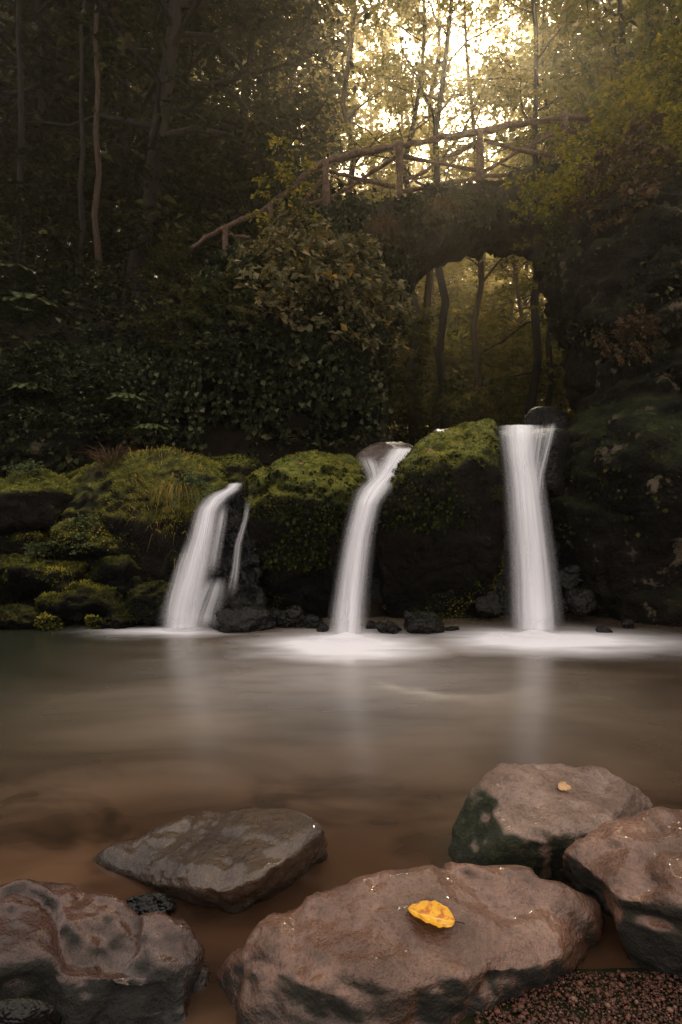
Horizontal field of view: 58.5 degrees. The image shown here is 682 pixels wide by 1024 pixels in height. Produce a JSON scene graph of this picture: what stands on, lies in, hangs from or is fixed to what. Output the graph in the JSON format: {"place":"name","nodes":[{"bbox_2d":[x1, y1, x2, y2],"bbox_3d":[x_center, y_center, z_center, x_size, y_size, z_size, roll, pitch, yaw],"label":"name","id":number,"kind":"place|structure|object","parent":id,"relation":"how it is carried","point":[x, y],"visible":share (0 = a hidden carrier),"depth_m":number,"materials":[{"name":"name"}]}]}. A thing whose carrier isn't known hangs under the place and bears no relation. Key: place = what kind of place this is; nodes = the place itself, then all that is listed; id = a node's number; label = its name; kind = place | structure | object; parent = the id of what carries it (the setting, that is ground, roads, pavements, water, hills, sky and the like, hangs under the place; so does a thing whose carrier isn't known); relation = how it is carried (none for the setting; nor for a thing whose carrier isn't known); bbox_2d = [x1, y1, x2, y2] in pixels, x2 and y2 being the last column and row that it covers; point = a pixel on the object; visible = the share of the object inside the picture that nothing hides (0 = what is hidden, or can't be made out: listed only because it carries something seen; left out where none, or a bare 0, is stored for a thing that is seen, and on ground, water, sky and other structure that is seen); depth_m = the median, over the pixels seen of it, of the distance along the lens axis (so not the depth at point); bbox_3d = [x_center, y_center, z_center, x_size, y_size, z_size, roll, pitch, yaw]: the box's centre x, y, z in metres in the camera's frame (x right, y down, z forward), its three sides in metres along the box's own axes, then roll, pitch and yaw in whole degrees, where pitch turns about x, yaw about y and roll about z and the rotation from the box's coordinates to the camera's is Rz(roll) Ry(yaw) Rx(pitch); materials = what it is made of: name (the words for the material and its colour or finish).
{"place":"outdoors","nodes":[
{"label":"outdoors","id":0,"kind":"place"},
{"bbox_2d":[0,552,42,605],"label":"mossy stone","id":1,"kind":"object","parent":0,"point":[11,593],"visible":0.41,"depth_m":6.86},
{"bbox_2d":[1,0,676,306],"label":"sky","id":2,"kind":"structure","parent":0,"point":[452,39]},
{"bbox_2d":[0,613,681,1023],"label":"pool water","id":3,"kind":"structure","parent":0,"point":[370,751],"depth_m":3.32,"materials":[{"name":"liquid"}]},
{"bbox_2d":[0,602,51,629],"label":"mossy stone","id":4,"kind":"object","parent":3,"relation":"in","point":[17,616],"visible":0.77,"depth_m":6.22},
{"bbox_2d":[0,996,60,1023],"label":"stone","id":5,"kind":"object","parent":3,"relation":"on","point":[26,1010],"visible":1,"depth_m":1.30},
{"bbox_2d":[34,579,125,623],"bbox_3d":[-2.812,0.961,6.638,1.024,0.486,0.724,0,0,0],"label":"mossy stone","id":6,"kind":"object","parent":3,"relation":"on","point":[76,602],"visible":0.88,"depth_m":6.39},
{"bbox_2d":[125,892,175,914],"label":"stone","id":7,"kind":"object","parent":3,"relation":"on","point":[151,902],"visible":0.74,"depth_m":1.83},
{"bbox_2d":[124,579,178,625],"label":"mossy stone","id":8,"kind":"object","parent":3,"relation":"on","point":[151,603],"visible":0.87,"depth_m":6.36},
{"bbox_2d":[94,808,327,913],"bbox_3d":[-0.375,1.201,2.166,0.748,0.375,0.684,0,0,36],"label":"boulder","id":9,"kind":"object","parent":3,"relation":"in","point":[236,862],"visible":0.96,"depth_m":1.94,"materials":[{"name":"grey stone"}]},
{"bbox_2d":[204,603,275,632],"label":"stone","id":10,"kind":"object","parent":3,"relation":"in","point":[241,617],"visible":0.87,"depth_m":6.07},
{"bbox_2d":[404,609,444,633],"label":"stone","id":11,"kind":"object","parent":3,"relation":"on","point":[419,621],"visible":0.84,"depth_m":6.01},
{"bbox_2d":[475,576,504,617],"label":"rock","id":12,"kind":"object","parent":3,"relation":"on","point":[490,603],"visible":0.5,"depth_m":6.74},
{"bbox_2d":[554,588,596,615],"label":"stone","id":13,"kind":"object","parent":3,"relation":"on","point":[578,602],"visible":1,"depth_m":6.62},
{"bbox_2d":[0,291,681,1023],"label":"ground","id":14,"kind":"structure","parent":0,"point":[220,439],"depth_m":8.62,"materials":[{"name":"soil"}]},
{"bbox_2d":[14,0,24,288],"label":"tree","id":15,"kind":"object","parent":14,"relation":"on","point":[21,143],"visible":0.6,"depth_m":12.07,"materials":[{"name":"brown plant"}]},
{"bbox_2d":[0,531,55,563],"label":"mossy stone","id":16,"kind":"object","parent":14,"relation":"on","point":[13,543],"visible":0.23,"depth_m":6.97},
{"bbox_2d":[0,467,77,533],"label":"mossy stone","id":17,"kind":"object","parent":14,"relation":"on","point":[38,506],"visible":0.73,"depth_m":6.85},
{"bbox_2d":[0,290,81,330],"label":"fern","id":18,"kind":"object","parent":14,"relation":"on","point":[6,310],"visible":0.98,"depth_m":9.15,"materials":[{"name":"green plant"}]},
{"bbox_2d":[0,331,83,428],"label":"shrub","id":19,"kind":"object","parent":14,"relation":"on","point":[28,361],"visible":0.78,"depth_m":8.04,"materials":[{"name":"green plant"}]},
{"bbox_2d":[2,558,89,595],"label":"mossy stone","id":20,"kind":"object","parent":14,"relation":"on","point":[37,578],"visible":0.73,"depth_m":6.57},
{"bbox_2d":[0,0,116,288],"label":"tree","id":21,"kind":"object","parent":14,"relation":"on","point":[32,81],"visible":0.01,"depth_m":19.74,"materials":[{"name":"green plant"}]},
{"bbox_2d":[0,167,128,324],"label":"bush","id":22,"kind":"object","parent":14,"relation":"on","point":[17,198],"visible":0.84,"depth_m":10.53,"materials":[{"name":"green plant"}]},
{"bbox_2d":[29,0,109,294],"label":"tree","id":23,"kind":"object","parent":14,"relation":"on","point":[81,246],"visible":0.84,"depth_m":11.64,"materials":[{"name":"brown plant"}]},
{"bbox_2d":[0,0,144,234],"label":"tree","id":24,"kind":"object","parent":14,"relation":"on","point":[36,40],"visible":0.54,"depth_m":13.80,"materials":[{"name":"green plant"}]},
{"bbox_2d":[18,361,137,439],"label":"shrub","id":25,"kind":"object","parent":14,"relation":"on","point":[97,384],"visible":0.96,"depth_m":7.82,"materials":[{"name":"green plant"}]},
{"bbox_2d":[49,510,119,565],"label":"mossy stone","id":26,"kind":"object","parent":14,"relation":"on","point":[101,539],"visible":0.42,"depth_m":6.64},
{"bbox_2d":[0,340,197,477],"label":"rock cliff","id":27,"kind":"structure","parent":14,"relation":"on","point":[35,444],"depth_m":8.25,"materials":[{"name":"plant"}]},
{"bbox_2d":[0,336,212,477],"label":"ivy","id":28,"kind":"object","parent":27,"relation":"attached to","point":[133,375],"visible":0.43,"depth_m":8.19,"materials":[{"name":"green plant"}]},
{"bbox_2d":[62,266,169,346],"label":"shrub","id":29,"kind":"object","parent":27,"relation":"on","point":[95,290],"visible":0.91,"depth_m":8.87,"materials":[{"name":"green plant"}]},
{"bbox_2d":[0,0,198,296],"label":"tree","id":30,"kind":"object","parent":14,"relation":"on","point":[37,5],"visible":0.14,"depth_m":15.22,"materials":[{"name":"green plant"}]},
{"bbox_2d":[91,0,117,286],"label":"tree","id":31,"kind":"object","parent":14,"relation":"on","point":[95,224],"visible":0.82,"depth_m":11.23,"materials":[{"name":"brown plant"}]},
{"bbox_2d":[0,879,209,1023],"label":"boulder","id":32,"kind":"object","parent":14,"relation":"on","point":[72,953],"visible":0.96,"depth_m":1.48,"materials":[{"name":"stone"}]},
{"bbox_2d":[51,446,230,610],"bbox_3d":[-2.571,0.293,7.544,2.600,2.169,2.061,0,0,0],"label":"mossy rock","id":33,"kind":"object","parent":14,"relation":"on","point":[94,489],"visible":0.57,"depth_m":6.75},
{"bbox_2d":[86,554,139,596],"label":"mossy stone","id":34,"kind":"object","parent":33,"relation":"on","point":[119,572],"visible":0.63,"depth_m":6.57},
{"bbox_2d":[110,444,208,537],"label":"grass tuft","id":35,"kind":"object","parent":33,"relation":"on","point":[142,483],"visible":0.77,"depth_m":6.80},
{"bbox_2d":[170,483,238,628],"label":"waterfall","id":36,"kind":"structure","parent":33,"relation":"on","point":[183,613],"depth_m":6.19,"materials":[{"name":"liquid"}]},
{"bbox_2d":[0,0,297,262],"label":"tree","id":37,"kind":"object","parent":14,"relation":"on","point":[12,56],"visible":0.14,"depth_m":17.45,"materials":[{"name":"green plant"}]},
{"bbox_2d":[0,274,365,478],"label":"undergrowth","id":38,"kind":"object","parent":14,"relation":"on","point":[59,300],"visible":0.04,"depth_m":10.19,"materials":[{"name":"green plant"}]},
{"bbox_2d":[14,0,351,269],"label":"tree","id":39,"kind":"object","parent":14,"relation":"on","point":[139,88],"visible":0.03,"depth_m":21.46,"materials":[{"name":"green plant"}]},
{"bbox_2d":[30,0,343,277],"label":"tree","id":40,"kind":"object","parent":14,"relation":"on","point":[201,15],"visible":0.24,"depth_m":14.47,"materials":[{"name":"green plant"}]},
{"bbox_2d":[0,0,376,292],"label":"tree","id":41,"kind":"object","parent":14,"relation":"on","point":[163,109],"visible":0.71,"depth_m":12.15,"materials":[{"name":"green plant"}]},
{"bbox_2d":[113,268,268,370],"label":"shrub","id":42,"kind":"object","parent":14,"relation":"on","point":[203,288],"visible":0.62,"depth_m":8.46,"materials":[{"name":"green plant"}]},
{"bbox_2d":[121,125,275,287],"bbox_3d":[-2.672,-5.803,12.779,3.591,3.926,4.647,0,0,16],"label":"bush","id":43,"kind":"object","parent":14,"relation":"on","point":[203,158],"visible":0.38,"depth_m":12.36,"materials":[{"name":"green plant"}]},
{"bbox_2d":[70,0,378,269],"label":"tree","id":44,"kind":"object","parent":14,"relation":"on","point":[243,126],"visible":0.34,"depth_m":14.68,"materials":[{"name":"green plant"}]},
{"bbox_2d":[203,493,267,615],"bbox_3d":[-1.218,0.609,7.148,0.779,1.698,1.495,0,0,-7],"label":"rock","id":45,"kind":"object","parent":14,"relation":"on","point":[235,569],"visible":0.58,"depth_m":6.60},
{"bbox_2d":[208,452,264,482],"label":"mossy rock","id":46,"kind":"object","parent":14,"relation":"on","point":[239,466],"visible":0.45,"depth_m":7.81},
{"bbox_2d":[183,296,300,389],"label":"shrub","id":47,"kind":"object","parent":14,"relation":"on","point":[243,344],"visible":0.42,"depth_m":8.24,"materials":[{"name":"green plant"}]},
{"bbox_2d":[188,149,310,261],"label":"bush","id":48,"kind":"object","parent":14,"relation":"on","point":[231,190],"visible":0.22,"depth_m":12.60,"materials":[{"name":"green plant"}]},
{"bbox_2d":[110,0,400,246],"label":"tree","id":49,"kind":"object","parent":14,"relation":"on","point":[337,89],"visible":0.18,"depth_m":19.89,"materials":[{"name":"green plant"}]},
{"bbox_2d":[190,242,390,443],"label":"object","id":50,"kind":"structure","parent":14,"relation":"on","point":[300,420],"depth_m":8.60,"materials":[{"name":"plant"}]},
{"bbox_2d":[238,132,316,261],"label":"shrub","id":51,"kind":"object","parent":50,"relation":"on","point":[279,172],"visible":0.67,"depth_m":9.45,"materials":[{"name":"green plant"}]},
{"bbox_2d":[168,236,395,459],"bbox_3d":[-0.802,-2.484,9.024,3.306,3.565,1.757,0,0,0],"label":"ivy","id":52,"kind":"object","parent":50,"relation":"attached to","point":[272,411],"visible":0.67,"depth_m":8.38,"materials":[{"name":"green plant"}]},
{"bbox_2d":[236,199,367,296],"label":"shrub","id":53,"kind":"object","parent":50,"relation":"on","point":[261,247],"visible":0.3,"depth_m":8.88,"materials":[{"name":"green plant"}]},
{"bbox_2d":[244,146,346,240],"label":"bush","id":54,"kind":"object","parent":14,"relation":"on","point":[255,230],"visible":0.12,"depth_m":12.48,"materials":[{"name":"green plant"}]},
{"bbox_2d":[242,449,373,618],"bbox_3d":[-0.405,0.397,7.096,1.682,2.247,1.777,0,0,0],"label":"mossy rock","id":55,"kind":"object","parent":14,"relation":"on","point":[315,592],"visible":0.6,"depth_m":6.59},
{"bbox_2d":[241,460,375,572],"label":"creeper","id":56,"kind":"object","parent":55,"relation":"attached to","point":[341,523],"visible":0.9,"depth_m":6.40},
{"bbox_2d":[334,448,410,636],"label":"waterfall","id":57,"kind":"structure","parent":55,"relation":"on","point":[349,608],"depth_m":6.07,"materials":[{"name":"liquid"}]},
{"bbox_2d":[226,213,421,364],"bbox_3d":[-0.330,-3.039,8.262,2.560,2.002,2.941,33,17,28],"label":"shrub","id":58,"kind":"object","parent":14,"relation":"on","point":[352,248],"visible":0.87,"depth_m":8.03,"materials":[{"name":"green plant"}]},
{"bbox_2d":[251,5,396,219],"bbox_3d":[-1.757,-17.155,30.051,9.740,19.337,9.799,0,0,5],"label":"tree","id":59,"kind":"object","parent":14,"relation":"on","point":[363,131],"visible":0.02,"depth_m":29.33,"materials":[{"name":"green plant"}]},
{"bbox_2d":[256,0,438,200],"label":"tree","id":60,"kind":"object","parent":14,"relation":"on","point":[351,36],"visible":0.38,"depth_m":18.05,"materials":[{"name":"green plant"}]},
{"bbox_2d":[281,219,420,335],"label":"shrub","id":61,"kind":"object","parent":14,"relation":"on","point":[386,299],"visible":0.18,"depth_m":8.82,"materials":[{"name":"green plant"}]},
{"bbox_2d":[203,479,564,614],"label":"waterfall","id":62,"kind":"object","parent":14,"relation":"on","point":[511,574],"visible":0.04,"depth_m":7.17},
{"bbox_2d":[355,442,412,479],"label":"ledge rock","id":63,"kind":"object","parent":14,"relation":"on","point":[377,455],"visible":0.2,"depth_m":7.48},
{"bbox_2d":[313,11,472,356],"bbox_3d":[2.156,-16.217,36.258,10.965,25.487,11.622,0,0,27],"label":"tree","id":64,"kind":"object","parent":14,"relation":"on","point":[356,46],"visible":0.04,"depth_m":34.91,"materials":[{"name":"green plant"}]},
{"bbox_2d":[336,0,454,367],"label":"tree","id":65,"kind":"object","parent":14,"relation":"on","point":[382,112],"visible":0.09,"depth_m":28.86,"materials":[{"name":"green plant"}]},
{"bbox_2d":[298,0,503,446],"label":"tree","id":66,"kind":"object","parent":14,"relation":"on","point":[414,301],"visible":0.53,"depth_m":15.72,"materials":[{"name":"green plant"}]},
{"bbox_2d":[215,862,603,1023],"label":"boulder","id":67,"kind":"object","parent":14,"relation":"on","point":[368,949],"visible":0.91,"depth_m":1.49,"materials":[{"name":"brown stone"}]},
{"bbox_2d":[407,900,464,927],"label":"fallen leaf","id":68,"kind":"object","parent":67,"relation":"on","point":[436,913],"visible":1,"depth_m":1.54,"materials":[{"name":"yellow plant"}]},
{"bbox_2d":[179,111,675,327],"bbox_3d":[1.444,-4.138,10.556,8.226,4.940,1.343,0,0,0],"label":"footbridge","id":69,"kind":"object","parent":14,"relation":"on","point":[501,236],"visible":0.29,"depth_m":10.08,"materials":[{"name":"wood"}]},
{"bbox_2d":[275,193,421,340],"bbox_3d":[0.095,-3.458,10.181,2.498,3.773,1.038,0,0,0],"label":"ivy","id":70,"kind":"object","parent":69,"relation":"hanging from","point":[398,264],"visible":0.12,"depth_m":9.86,"materials":[{"name":"green plant"}]},
{"bbox_2d":[400,160,581,234],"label":"ground cover","id":71,"kind":"object","parent":69,"relation":"attached to","point":[488,214],"visible":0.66,"depth_m":9.86,"materials":[{"name":"green plant"}]},
{"bbox_2d":[350,0,519,438],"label":"tree","id":72,"kind":"object","parent":14,"relation":"on","point":[428,282],"visible":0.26,"depth_m":19.56,"materials":[{"name":"green plant"}]},
{"bbox_2d":[374,418,509,618],"bbox_3d":[1.233,0.224,7.120,1.760,2.676,1.913,0,0,0],"label":"mossy rock","id":73,"kind":"object","parent":14,"relation":"on","point":[453,574],"visible":0.84,"depth_m":6.55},
{"bbox_2d":[372,425,510,535],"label":"creeper","id":74,"kind":"object","parent":73,"relation":"attached to","point":[438,518],"visible":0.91,"depth_m":6.32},
{"bbox_2d":[510,425,548,633],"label":"waterfall","id":75,"kind":"structure","parent":73,"relation":"on","point":[535,611],"depth_m":6.15,"materials":[{"name":"liquid"}]},
{"bbox_2d":[385,286,499,442],"bbox_3d":[1.010,-2.866,12.926,4.648,3.926,3.591,0,0,27],"label":"bush","id":76,"kind":"object","parent":14,"relation":"on","point":[411,336],"visible":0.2,"depth_m":12.55,"materials":[{"name":"green plant"}]},
{"bbox_2d":[400,181,485,422],"bbox_3d":[3.956,-7.749,25.444,6.236,11.149,5.296,0,0,4],"label":"tree","id":77,"kind":"object","parent":14,"relation":"on","point":[456,293],"visible":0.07,"depth_m":24.77,"materials":[{"name":"green plant"}]},
{"bbox_2d":[388,299,510,442],"bbox_3d":[2.186,-3.323,16.792,4.310,4.712,5.577,0,0,-32],"label":"bush","id":78,"kind":"object","parent":14,"relation":"on","point":[431,344],"visible":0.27,"depth_m":16.22,"materials":[{"name":"green plant"}]},
{"bbox_2d":[387,300,518,442],"bbox_3d":[3.347,-4.724,22.897,7.901,6.675,6.105,0,0,-8],"label":"bush","id":79,"kind":"object","parent":14,"relation":"on","point":[482,320],"visible":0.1,"depth_m":21.98,"materials":[{"name":"green plant"}]},
{"bbox_2d":[329,0,585,428],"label":"tree","id":80,"kind":"object","parent":14,"relation":"on","point":[445,68],"visible":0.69,"depth_m":14.46,"materials":[{"name":"green plant"}]},
{"bbox_2d":[392,316,524,433],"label":"bush","id":81,"kind":"object","parent":14,"relation":"on","point":[485,365],"visible":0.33,"depth_m":18.41,"materials":[{"name":"green plant"}]},
{"bbox_2d":[363,0,560,420],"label":"tree","id":82,"kind":"object","parent":14,"relation":"on","point":[475,316],"visible":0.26,"depth_m":16.89,"materials":[{"name":"green plant"}]},
{"bbox_2d":[421,0,553,388],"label":"tree","id":83,"kind":"object","parent":14,"relation":"on","point":[502,35],"visible":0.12,"depth_m":30.24,"materials":[{"name":"green plant"}]},
{"bbox_2d":[452,376,527,430],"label":"bush","id":84,"kind":"object","parent":14,"relation":"on","point":[508,383],"visible":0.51,"depth_m":15.27,"materials":[{"name":"green plant"}]},
{"bbox_2d":[421,301,562,427],"bbox_3d":[4.756,-4.204,20.693,5.387,5.890,6.971,0,0,31],"label":"bush","id":85,"kind":"object","parent":14,"relation":"on","point":[503,314],"visible":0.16,"depth_m":20.67,"materials":[{"name":"green plant"}]},
{"bbox_2d":[458,134,573,427],"bbox_3d":[6.579,-7.875,22.764,5.608,11.805,6.603,0,0,-38],"label":"tree","id":86,"kind":"object","parent":14,"relation":"on","point":[505,299],"visible":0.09,"depth_m":22.79,"materials":[{"name":"green plant"}]},
{"bbox_2d":[395,0,637,414],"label":"tree","id":87,"kind":"object","parent":14,"relation":"on","point":[537,361],"visible":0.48,"depth_m":14.96,"materials":[{"name":"green plant"}]},
{"bbox_2d":[460,339,572,426],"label":"bush","id":88,"kind":"object","parent":14,"relation":"on","point":[507,365],"visible":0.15,"depth_m":18.64,"materials":[{"name":"green plant"}]},
{"bbox_2d":[450,0,601,406],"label":"tree","id":89,"kind":"object","parent":14,"relation":"on","point":[550,388],"visible":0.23,"depth_m":16.93,"materials":[{"name":"green plant"}]},
{"bbox_2d":[499,428,571,501],"bbox_3d":[2.412,-0.494,7.475,1.004,1.170,1.637,0,0,17],"label":"rock","id":90,"kind":"object","parent":14,"relation":"on","point":[550,482],"visible":0.31,"depth_m":6.87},
{"bbox_2d":[448,763,652,881],"bbox_3d":[0.856,1.162,2.379,0.608,0.460,1.136,0,0,42],"label":"boulder","id":91,"kind":"object","parent":14,"relation":"on","point":[533,818],"visible":0.59,"depth_m":2.08,"materials":[{"name":"stone"}]},
{"bbox_2d":[444,0,681,393],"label":"tree","id":92,"kind":"object","parent":14,"relation":"on","point":[656,12],"visible":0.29,"depth_m":14.50,"materials":[{"name":"green plant"}]},
{"bbox_2d":[452,0,681,311],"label":"tree","id":93,"kind":"object","parent":14,"relation":"on","point":[517,39],"visible":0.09,"depth_m":23.36,"materials":[{"name":"green plant"}]},
{"bbox_2d":[490,0,681,269],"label":"tree","id":94,"kind":"object","parent":14,"relation":"on","point":[621,47],"visible":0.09,"depth_m":15.04,"materials":[{"name":"green plant"}]},
{"bbox_2d":[532,161,681,626],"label":"rock cliff","id":95,"kind":"structure","parent":14,"relation":"on","point":[630,575],"depth_m":7.24,"materials":[{"name":"stone"}]},
{"bbox_2d":[500,162,582,254],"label":"shrub","id":96,"kind":"object","parent":95,"relation":"on","point":[533,187],"visible":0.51,"depth_m":9.64,"materials":[{"name":"green plant"}]},
{"bbox_2d":[522,406,569,428],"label":"rock","id":97,"kind":"object","parent":95,"relation":"on","point":[540,417],"visible":0.77,"depth_m":9.27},
{"bbox_2d":[529,200,616,276],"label":"shrub","id":98,"kind":"object","parent":95,"relation":"on","point":[556,222],"visible":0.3,"depth_m":8.85,"materials":[{"name":"green plant"}]},
{"bbox_2d":[525,144,634,242],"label":"shrub","id":99,"kind":"object","parent":95,"relation":"on","point":[563,191],"visible":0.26,"depth_m":9.02,"materials":[{"name":"green plant"}]},
{"bbox_2d":[537,237,681,389],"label":"ivy","id":100,"kind":"object","parent":95,"relation":"attached to","point":[632,281],"visible":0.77,"depth_m":7.82,"materials":[{"name":"green plant"}]},
{"bbox_2d":[543,425,681,541],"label":"creeper","id":101,"kind":"object","parent":95,"relation":"attached to","point":[606,482],"visible":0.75,"depth_m":6.62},
{"bbox_2d":[552,66,681,171],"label":"shrub","id":102,"kind":"object","parent":95,"relation":"on","point":[601,134],"visible":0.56,"depth_m":9.51,"materials":[{"name":"green plant"}]},
{"bbox_2d":[561,110,681,236],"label":"shrub","id":103,"kind":"object","parent":95,"relation":"on","point":[606,166],"visible":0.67,"depth_m":8.04,"materials":[{"name":"green plant"}]},
{"bbox_2d":[590,303,664,366],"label":"shrub","id":104,"kind":"object","parent":95,"relation":"on","point":[639,326],"visible":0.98,"depth_m":7.32,"materials":[{"name":"green plant"}]},
{"bbox_2d":[558,806,681,980],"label":"boulder","id":105,"kind":"object","parent":14,"relation":"on","point":[625,874],"visible":0.96,"depth_m":1.67,"materials":[{"name":"brown stone"}]},
{"bbox_2d":[584,25,681,153],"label":"shrub","id":106,"kind":"object","parent":14,"relation":"on","point":[649,72],"visible":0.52,"depth_m":9.78,"materials":[{"name":"green plant"}]},
{"bbox_2d":[474,969,681,1023],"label":"gravel","id":107,"kind":"structure","parent":0,"point":[647,985],"depth_m":1.45,"materials":[{"name":"gravel"}]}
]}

